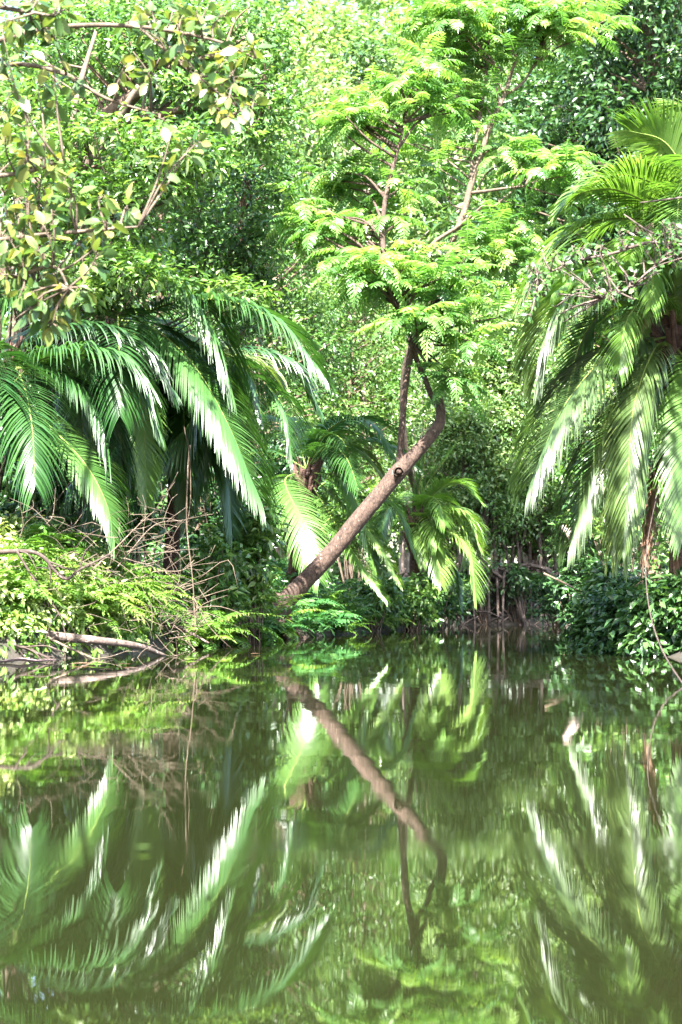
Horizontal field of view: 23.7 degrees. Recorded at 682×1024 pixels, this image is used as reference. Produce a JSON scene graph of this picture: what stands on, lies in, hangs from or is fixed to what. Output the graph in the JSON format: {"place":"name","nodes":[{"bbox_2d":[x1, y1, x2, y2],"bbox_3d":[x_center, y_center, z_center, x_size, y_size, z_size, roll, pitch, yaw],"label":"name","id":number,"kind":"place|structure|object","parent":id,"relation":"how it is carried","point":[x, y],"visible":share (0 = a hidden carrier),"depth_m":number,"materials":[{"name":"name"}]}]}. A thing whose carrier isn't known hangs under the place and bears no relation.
{"place":"outdoors","nodes":[
{"label":"outdoors","id":0,"kind":"place"},
{"bbox_2d":[0,0,667,578],"label":"sky","id":1,"kind":"structure","parent":0,"point":[11,17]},
{"bbox_2d":[0,624,681,1023],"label":"water","id":2,"kind":"structure","parent":0,"point":[462,824],"depth_m":5.50,"materials":[{"name":"green liquid"}]},
{"bbox_2d":[292,610,366,636],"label":"fern","id":3,"kind":"object","parent":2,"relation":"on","point":[324,617],"visible":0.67,"depth_m":32.85,"materials":[{"name":"green plant"}]},
{"bbox_2d":[409,369,507,610],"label":"mangrove tree","id":4,"kind":"object","parent":2,"relation":"on","point":[465,436],"visible":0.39,"depth_m":46.80,"materials":[{"name":"green plant"}]},
{"bbox_2d":[415,368,509,599],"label":"mangrove tree","id":5,"kind":"object","parent":2,"relation":"on","point":[453,472],"visible":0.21,"depth_m":47.15,"materials":[{"name":"green plant"}]},
{"bbox_2d":[446,359,529,615],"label":"mangrove tree","id":6,"kind":"object","parent":2,"relation":"on","point":[493,407],"visible":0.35,"depth_m":47.05,"materials":[{"name":"green plant"}]},
{"bbox_2d":[471,374,557,613],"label":"mangrove tree","id":7,"kind":"object","parent":2,"relation":"on","point":[504,439],"visible":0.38,"depth_m":47.13,"materials":[{"name":"green plant"}]},
{"bbox_2d":[508,403,587,623],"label":"mangrove tree","id":8,"kind":"object","parent":2,"relation":"on","point":[549,533],"visible":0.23,"depth_m":47.92,"materials":[{"name":"green plant"}]},
{"bbox_2d":[525,573,576,625],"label":"mangrove shrub","id":9,"kind":"object","parent":2,"relation":"in","point":[538,581],"visible":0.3,"depth_m":44.87,"materials":[{"name":"green plant"}]},
{"bbox_2d":[539,542,623,630],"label":"mangrove shrub","id":10,"kind":"object","parent":2,"relation":"in","point":[561,602],"visible":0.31,"depth_m":35.90,"materials":[{"name":"green plant"}]},
{"bbox_2d":[517,196,681,325],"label":"overhanging tree","id":11,"kind":"object","parent":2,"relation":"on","point":[575,254],"visible":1,"depth_m":18.89,"materials":[{"name":"green plant"}]},
{"bbox_2d":[0,564,681,659],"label":"ground","id":12,"kind":"structure","parent":0,"point":[13,654],"depth_m":22.37,"materials":[{"name":"brown soil"}]},
{"bbox_2d":[0,545,60,604],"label":"fern","id":13,"kind":"object","parent":12,"relation":"on","point":[30,593],"visible":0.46,"depth_m":20.81,"materials":[{"name":"green plant"}]},
{"bbox_2d":[0,532,79,584],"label":"fern","id":14,"kind":"object","parent":12,"relation":"on","point":[31,545],"visible":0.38,"depth_m":21.77,"materials":[{"name":"green plant"}]},
{"bbox_2d":[0,558,81,606],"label":"fern","id":15,"kind":"object","parent":12,"relation":"on","point":[45,588],"visible":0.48,"depth_m":20.75,"materials":[{"name":"green plant"}]},
{"bbox_2d":[0,545,113,612],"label":"dead branch","id":16,"kind":"object","parent":15,"relation":"on","point":[50,565],"visible":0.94,"depth_m":20.98,"materials":[{"name":"wood"}]},
{"bbox_2d":[15,563,80,619],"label":"fern","id":17,"kind":"object","parent":12,"relation":"on","point":[41,566],"visible":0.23,"depth_m":21.41,"materials":[{"name":"green plant"}]},
{"bbox_2d":[15,549,87,658],"bbox_3d":[-3.704,1.165,20.705,0.955,1.401,0.561,0,-3,0],"label":"dead branch","id":18,"kind":"object","parent":12,"relation":"on","point":[28,570],"visible":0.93,"depth_m":20.77,"materials":[{"name":"wood"}]},
{"bbox_2d":[0,505,103,546],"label":"fern","id":19,"kind":"object","parent":12,"relation":"on","point":[53,520],"visible":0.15,"depth_m":23.85,"materials":[{"name":"green plant"}]},
{"bbox_2d":[0,524,119,591],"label":"fern","id":20,"kind":"object","parent":12,"relation":"on","point":[46,528],"visible":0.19,"depth_m":22.58,"materials":[{"name":"green plant"}]},
{"bbox_2d":[0,424,136,540],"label":"leafy shrub","id":21,"kind":"object","parent":12,"relation":"on","point":[14,505],"visible":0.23,"depth_m":28.53,"materials":[{"name":"green plant"}]},
{"bbox_2d":[32,585,124,616],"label":"fern","id":22,"kind":"object","parent":12,"relation":"on","point":[78,588],"visible":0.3,"depth_m":21.75,"materials":[{"name":"green plant"}]},
{"bbox_2d":[0,509,174,648],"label":"undergrowth","id":23,"kind":"object","parent":12,"relation":"on","point":[13,533],"visible":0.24,"depth_m":22.08,"materials":[{"name":"green plant"}]},
{"bbox_2d":[0,320,182,557],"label":"drooping palm","id":24,"kind":"object","parent":12,"relation":"on","point":[47,365],"visible":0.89,"depth_m":23.08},
{"bbox_2d":[0,587,195,659],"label":"undergrowth","id":25,"kind":"object","parent":12,"relation":"on","point":[126,634],"visible":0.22,"depth_m":21.23,"materials":[{"name":"green plant"}]},
{"bbox_2d":[55,569,148,617],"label":"fern","id":26,"kind":"object","parent":12,"relation":"on","point":[91,591],"visible":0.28,"depth_m":21.90,"materials":[{"name":"green plant"}]},
{"bbox_2d":[43,631,164,655],"bbox_3d":[-3.351,1.728,21.431,2.160,0.425,0.798,1,-3,-13],"label":"fallen log","id":27,"kind":"object","parent":12,"relation":"on","point":[62,637],"visible":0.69,"depth_m":21.12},
{"bbox_2d":[0,468,207,657],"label":"twigs","id":28,"kind":"object","parent":12,"relation":"on","point":[86,536],"visible":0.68,"depth_m":21.99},
{"bbox_2d":[76,596,145,638],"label":"fern","id":29,"kind":"object","parent":12,"relation":"on","point":[114,622],"visible":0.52,"depth_m":21.91,"materials":[{"name":"green plant"}]},
{"bbox_2d":[62,595,163,637],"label":"fern","id":30,"kind":"object","parent":12,"relation":"on","point":[108,611],"visible":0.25,"depth_m":22.61,"materials":[{"name":"green plant"}]},
{"bbox_2d":[77,577,164,634],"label":"fern","id":31,"kind":"object","parent":12,"relation":"on","point":[130,608],"visible":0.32,"depth_m":22.06,"materials":[{"name":"green plant"}]},
{"bbox_2d":[62,456,184,560],"bbox_3d":[-5.029,-0.801,37.095,3.952,4.485,3.426,0,-3,0],"label":"leafy shrub","id":32,"kind":"object","parent":12,"relation":"on","point":[164,491],"visible":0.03,"depth_m":36.47,"materials":[{"name":"green plant"}]},
{"bbox_2d":[97,563,172,624],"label":"fern","id":33,"kind":"object","parent":12,"relation":"on","point":[136,588],"visible":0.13,"depth_m":23.30,"materials":[{"name":"green plant"}]},
{"bbox_2d":[0,0,273,347],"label":"overhanging tree","id":34,"kind":"object","parent":12,"relation":"on","point":[63,298],"visible":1,"depth_m":15.06,"materials":[{"name":"green plant"}]},
{"bbox_2d":[93,474,192,579],"bbox_3d":[-3.280,0.505,25.495,1.503,2.303,1.261,-3,-4,43],"label":"leafy shrub","id":35,"kind":"object","parent":12,"relation":"on","point":[136,521],"visible":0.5,"depth_m":25.37,"materials":[{"name":"green plant"}]},
{"bbox_2d":[0,28,290,493],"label":"canopy tree","id":36,"kind":"object","parent":12,"relation":"on","point":[138,267],"visible":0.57,"depth_m":25.57,"materials":[{"name":"green plant"}]},
{"bbox_2d":[0,0,320,340],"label":"canopy tree","id":37,"kind":"object","parent":12,"relation":"on","point":[109,63],"visible":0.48,"depth_m":32.91,"materials":[{"name":"green plant"}]},
{"bbox_2d":[128,574,196,622],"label":"fern","id":38,"kind":"object","parent":12,"relation":"on","point":[142,589],"visible":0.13,"depth_m":23.55,"materials":[{"name":"green plant"}]},
{"bbox_2d":[15,40,318,562],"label":"jungle tree","id":39,"kind":"object","parent":12,"relation":"on","point":[149,297],"visible":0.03,"depth_m":49.86,"materials":[{"name":"green plant"}]},
{"bbox_2d":[0,269,336,559],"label":"drooping palm","id":40,"kind":"object","parent":12,"relation":"on","point":[189,368],"visible":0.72,"depth_m":25.05,"materials":[{"name":"plant"}]},
{"bbox_2d":[29,345,325,596],"bbox_3d":[-2.895,-0.430,28.402,5.096,5.012,4.875,2,-4,-32],"label":"drooping palm","id":41,"kind":"object","parent":12,"relation":"on","point":[178,421],"visible":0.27,"depth_m":27.50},
{"bbox_2d":[143,552,248,648],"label":"twigs","id":42,"kind":"object","parent":12,"relation":"on","point":[180,620],"visible":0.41,"depth_m":24.97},
{"bbox_2d":[171,523,256,644],"bbox_3d":[-2.097,1.379,27.007,1.453,2.398,1.233,0,-3,0],"label":"leafy shrub","id":43,"kind":"object","parent":12,"relation":"on","point":[234,593],"visible":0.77,"depth_m":26.84,"materials":[{"name":"green plant"}]},
{"bbox_2d":[166,602,264,648],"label":"fern","id":44,"kind":"object","parent":12,"relation":"on","point":[208,631],"visible":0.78,"depth_m":25.37,"materials":[{"name":"green plant"}]},
{"bbox_2d":[153,444,282,563],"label":"leafy shrub","id":45,"kind":"object","parent":12,"relation":"on","point":[277,465],"visible":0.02,"depth_m":41.07,"materials":[{"name":"green plant"}]},
{"bbox_2d":[87,0,355,512],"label":"jungle tree","id":46,"kind":"object","parent":12,"relation":"on","point":[271,85],"visible":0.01,"depth_m":66.25,"materials":[{"name":"green plant"}]},
{"bbox_2d":[22,525,425,644],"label":"undergrowth","id":47,"kind":"object","parent":12,"relation":"on","point":[284,572],"visible":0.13,"depth_m":35.22,"materials":[{"name":"green plant"}]},
{"bbox_2d":[179,607,270,647],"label":"fern","id":48,"kind":"object","parent":12,"relation":"on","point":[233,621],"visible":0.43,"depth_m":26.21,"materials":[{"name":"green plant"}]},
{"bbox_2d":[164,466,289,580],"bbox_3d":[-2.320,0.286,32.995,2.585,2.893,2.330,0,-3,0],"label":"leafy shrub","id":49,"kind":"object","parent":12,"relation":"on","point":[207,510],"visible":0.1,"depth_m":32.92,"materials":[{"name":"green plant"}]},
{"bbox_2d":[148,140,309,534],"bbox_3d":[-2.414,-3.320,35.605,3.804,9.739,4.099,0,-3,0],"label":"canopy tree","id":50,"kind":"object","parent":12,"relation":"on","point":[212,258],"visible":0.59,"depth_m":35.01,"materials":[{"name":"green plant"}]},
{"bbox_2d":[171,599,292,646],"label":"fern","id":51,"kind":"object","parent":12,"relation":"on","point":[236,638],"visible":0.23,"depth_m":26.59,"materials":[{"name":"green plant"}]},
{"bbox_2d":[180,581,292,642],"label":"fern","id":52,"kind":"object","parent":12,"relation":"on","point":[269,631],"visible":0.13,"depth_m":28.25,"materials":[{"name":"green plant"}]},
{"bbox_2d":[215,498,292,642],"bbox_3d":[-1.602,1.318,28.502,1.525,3.196,1.332,0,-3,0],"label":"leafy shrub","id":53,"kind":"object","parent":12,"relation":"on","point":[259,579],"visible":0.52,"depth_m":28.32,"materials":[{"name":"green plant"}]},
{"bbox_2d":[185,587,325,642],"bbox_3d":[-1.849,1.984,29.301,2.244,1.245,2.383,2,-4,-38],"label":"fern","id":54,"kind":"object","parent":12,"relation":"on","point":[279,611],"visible":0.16,"depth_m":29.19,"materials":[{"name":"green plant"}]},
{"bbox_2d":[156,124,365,544],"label":"jungle tree","id":55,"kind":"object","parent":12,"relation":"on","point":[297,319],"visible":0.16,"depth_m":48.04,"materials":[{"name":"green plant"}]},
{"bbox_2d":[139,9,415,560],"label":"jungle tree","id":56,"kind":"object","parent":12,"relation":"on","point":[307,134],"visible":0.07,"depth_m":57.81,"materials":[{"name":"green plant"}]},
{"bbox_2d":[261,593,335,639],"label":"fern","id":57,"kind":"object","parent":12,"relation":"on","point":[290,629],"visible":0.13,"depth_m":30.92,"materials":[{"name":"green plant"}]},
{"bbox_2d":[256,419,341,569],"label":"leafy shrub","id":58,"kind":"object","parent":12,"relation":"on","point":[284,469],"visible":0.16,"depth_m":42.88,"materials":[{"name":"green plant"}]},
{"bbox_2d":[279,591,345,612],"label":"fern","id":59,"kind":"object","parent":12,"relation":"on","point":[306,601],"visible":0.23,"depth_m":33.30,"materials":[{"name":"green plant"}]},
{"bbox_2d":[200,412,426,606],"bbox_3d":[-0.457,-0.029,35.850,5.796,4.501,4.334,-3,-4,40],"label":"drooping palm","id":60,"kind":"object","parent":12,"relation":"on","point":[324,440],"visible":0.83,"depth_m":34.46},
{"bbox_2d":[249,267,383,562],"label":"jungle tree","id":61,"kind":"object","parent":12,"relation":"on","point":[326,359],"visible":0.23,"depth_m":49.96,"materials":[{"name":"green plant"}]},
{"bbox_2d":[282,581,368,626],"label":"fern","id":62,"kind":"object","parent":12,"relation":"on","point":[335,593],"visible":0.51,"depth_m":34.94,"materials":[{"name":"green plant"}]},
{"bbox_2d":[0,0,681,582],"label":"forest","id":63,"kind":"object","parent":12,"relation":"on","point":[368,6],"visible":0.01,"depth_m":102.76,"materials":[{"name":"green plant"}]},
{"bbox_2d":[262,255,424,580],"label":"jungle tree","id":64,"kind":"object","parent":12,"relation":"on","point":[374,373],"visible":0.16,"depth_m":52.85,"materials":[{"name":"green plant"}]},
{"bbox_2d":[309,470,393,590],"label":"leafy shrub","id":65,"kind":"object","parent":12,"relation":"on","point":[342,516],"visible":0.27,"depth_m":42.03,"materials":[{"name":"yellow plant"}]},
{"bbox_2d":[254,0,474,578],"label":"jungle tree","id":66,"kind":"object","parent":12,"relation":"on","point":[339,34],"visible":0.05,"depth_m":74.46,"materials":[{"name":"green plant"}]},
{"bbox_2d":[265,15,485,583],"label":"jungle tree","id":67,"kind":"object","parent":12,"relation":"on","point":[382,61],"visible":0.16,"depth_m":61.65,"materials":[{"name":"green plant"}]},
{"bbox_2d":[338,575,416,631],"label":"leafy shrub","id":68,"kind":"object","parent":12,"relation":"on","point":[395,592],"visible":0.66,"depth_m":36.76,"materials":[{"name":"green plant"}]},
{"bbox_2d":[294,7,489,572],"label":"jungle tree","id":69,"kind":"object","parent":12,"relation":"on","point":[406,556],"visible":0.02,"depth_m":79.80,"materials":[{"name":"green plant"}]},
{"bbox_2d":[255,31,532,638],"bbox_3d":[0.898,-3.666,32.600,6.213,12.592,5.031,-1,-3,26],"label":"leaning tree","id":70,"kind":"object","parent":12,"relation":"on","point":[392,270],"visible":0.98,"depth_m":32.17,"materials":[{"name":"green plant"}]},
{"bbox_2d":[367,357,447,575],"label":"mangrove tree","id":71,"kind":"object","parent":12,"relation":"on","point":[391,390],"visible":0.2,"depth_m":50.45,"materials":[{"name":"green plant"}]},
{"bbox_2d":[355,302,471,578],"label":"jungle tree","id":72,"kind":"object","parent":12,"relation":"on","point":[388,415],"visible":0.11,"depth_m":54.88,"materials":[{"name":"green plant"}]},
{"bbox_2d":[384,570,445,630],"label":"leafy shrub","id":73,"kind":"object","parent":12,"relation":"on","point":[420,604],"visible":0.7,"depth_m":38.59,"materials":[{"name":"green plant"}]},
{"bbox_2d":[368,348,485,578],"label":"mangrove tree","id":74,"kind":"object","parent":12,"relation":"on","point":[403,573],"visible":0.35,"depth_m":47.06,"materials":[{"name":"green plant"}]},
{"bbox_2d":[367,433,491,628],"bbox_3d":[2.142,0.705,39.993,3.214,5.366,3.961,0,-3,0],"label":"young palm","id":75,"kind":"object","parent":12,"relation":"on","point":[426,539],"visible":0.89,"depth_m":39.13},
{"bbox_2d":[407,559,471,627],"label":"leafy shrub","id":76,"kind":"object","parent":12,"relation":"on","point":[447,606],"visible":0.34,"depth_m":41.92,"materials":[{"name":"green plant"}]},
{"bbox_2d":[426,578,478,625],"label":"leafy shrub","id":77,"kind":"object","parent":12,"relation":"on","point":[468,594],"visible":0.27,"depth_m":44.19,"materials":[{"name":"green plant"}]},
{"bbox_2d":[344,6,567,566],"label":"jungle tree","id":78,"kind":"object","parent":12,"relation":"on","point":[434,216],"visible":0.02,"depth_m":65.86,"materials":[{"name":"green plant"}]},
{"bbox_2d":[392,295,520,624],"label":"mangrove tree","id":79,"kind":"object","parent":12,"relation":"on","point":[463,472],"visible":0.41,"depth_m":46.84,"materials":[{"name":"green plant"}]},
{"bbox_2d":[425,293,534,624],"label":"mangrove tree","id":80,"kind":"object","parent":12,"relation":"on","point":[496,581],"visible":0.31,"depth_m":47.12,"materials":[{"name":"green plant"}]},
{"bbox_2d":[457,558,502,624],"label":"mangrove shrub","id":81,"kind":"object","parent":12,"relation":"on","point":[479,619],"visible":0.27,"depth_m":46.40,"materials":[{"name":"green plant"}]},
{"bbox_2d":[377,28,586,588],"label":"jungle tree","id":82,"kind":"object","parent":12,"relation":"on","point":[506,70],"depth_m":75.84,"materials":[{"name":"green plant"}]},
{"bbox_2d":[434,398,531,615],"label":"mangrove tree","id":83,"kind":"object","parent":12,"relation":"on","point":[477,424],"visible":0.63,"depth_m":46.66,"materials":[{"name":"green plant"}]},
{"bbox_2d":[430,589,543,616],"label":"undergrowth","id":84,"kind":"object","parent":12,"relation":"on","point":[491,605],"visible":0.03,"depth_m":47.25,"materials":[{"name":"green plant"}]},
{"bbox_2d":[442,367,552,624],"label":"mangrove tree","id":85,"kind":"object","parent":12,"relation":"on","point":[499,537],"visible":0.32,"depth_m":46.83,"materials":[{"name":"green plant"}]},
{"bbox_2d":[360,0,642,618],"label":"forked tree","id":86,"kind":"object","parent":12,"relation":"on","point":[542,27],"visible":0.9,"depth_m":38.33,"materials":[{"name":"green plant"}]},
{"bbox_2d":[446,597,559,624],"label":"roots","id":87,"kind":"object","parent":12,"relation":"on","point":[491,610],"visible":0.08,"depth_m":46.60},
{"bbox_2d":[423,276,562,624],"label":"mangrove tree","id":88,"kind":"object","parent":87,"relation":"on","point":[497,574],"visible":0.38,"depth_m":46.95,"materials":[{"name":"green plant"}]},
{"bbox_2d":[416,92,612,603],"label":"jungle tree","id":89,"kind":"object","parent":12,"relation":"on","point":[494,195],"visible":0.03,"depth_m":60.18,"materials":[{"name":"green plant"}]},
{"bbox_2d":[490,563,549,624],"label":"mangrove shrub","id":90,"kind":"object","parent":12,"relation":"on","point":[521,577],"visible":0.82,"depth_m":46.71,"materials":[{"name":"green plant"}]},
{"bbox_2d":[440,224,600,603],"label":"jungle tree","id":91,"kind":"object","parent":12,"relation":"on","point":[534,555],"visible":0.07,"depth_m":52.78,"materials":[{"name":"green plant"}]},
{"bbox_2d":[460,320,584,619],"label":"mangrove tree","id":92,"kind":"object","parent":12,"relation":"on","point":[543,527],"visible":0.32,"depth_m":47.54,"materials":[{"name":"green plant"}]},
{"bbox_2d":[467,311,583,614],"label":"mangrove tree","id":93,"kind":"object","parent":12,"relation":"on","point":[508,395],"visible":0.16,"depth_m":47.62,"materials":[{"name":"green plant"}]},
{"bbox_2d":[463,299,588,617],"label":"mangrove tree","id":94,"kind":"object","parent":12,"relation":"on","point":[538,562],"visible":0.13,"depth_m":47.89,"materials":[{"name":"green plant"}]},
{"bbox_2d":[408,17,673,555],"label":"jungle tree","id":95,"kind":"object","parent":12,"relation":"on","point":[533,91],"visible":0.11,"depth_m":56.21,"materials":[{"name":"green plant"}]},
{"bbox_2d":[505,295,607,621],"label":"mangrove tree","id":96,"kind":"object","parent":12,"relation":"on","point":[530,560],"visible":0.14,"depth_m":48.42,"materials":[{"name":"green plant"}]},
{"bbox_2d":[444,0,681,579],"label":"jungle tree","id":97,"kind":"object","parent":12,"relation":"on","point":[650,15],"visible":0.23,"depth_m":51.93,"materials":[{"name":"green plant"}]},
{"bbox_2d":[531,337,618,612],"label":"mangrove tree","id":98,"kind":"object","parent":12,"relation":"on","point":[585,424],"visible":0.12,"depth_m":48.07,"materials":[{"name":"green plant"}]},
{"bbox_2d":[535,344,615,572],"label":"mangrove tree","id":99,"kind":"object","parent":12,"relation":"on","point":[570,448],"visible":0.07,"depth_m":48.27,"materials":[{"name":"green plant"}]},
{"bbox_2d":[559,583,615,646],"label":"mangrove shrub","id":100,"kind":"object","parent":12,"relation":"on","point":[580,630],"visible":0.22,"depth_m":25.96,"materials":[{"name":"green plant"}]},
{"bbox_2d":[502,234,681,582],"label":"coconut palm","id":101,"kind":"object","parent":12,"relation":"on","point":[621,454],"visible":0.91,"depth_m":21.98,"materials":[{"name":"green plant"}]},
{"bbox_2d":[510,92,681,375],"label":"coconut palm","id":102,"kind":"object","parent":12,"relation":"on","point":[656,174],"visible":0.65,"depth_m":24.49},
{"bbox_2d":[549,421,668,580],"bbox_3d":[6.361,0.737,35.988,3.705,5.726,3.077,0,-3,0],"label":"leafy shrub","id":103,"kind":"object","parent":12,"relation":"on","point":[594,541],"visible":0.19,"depth_m":35.93,"materials":[{"name":"green plant"}]},
{"bbox_2d":[567,556,654,640],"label":"mangrove shrub","id":104,"kind":"object","parent":12,"relation":"on","point":[595,577],"visible":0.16,"depth_m":28.75,"materials":[{"name":"green plant"}]},
{"bbox_2d":[576,577,653,652],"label":"mangrove shrub","id":105,"kind":"object","parent":12,"relation":"on","point":[601,632],"visible":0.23,"depth_m":23.36,"materials":[{"name":"green plant"}]},
{"bbox_2d":[604,563,681,656],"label":"mangrove shrub","id":106,"kind":"object","parent":12,"relation":"on","point":[665,599],"visible":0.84,"depth_m":21.79,"materials":[{"name":"green plant"}]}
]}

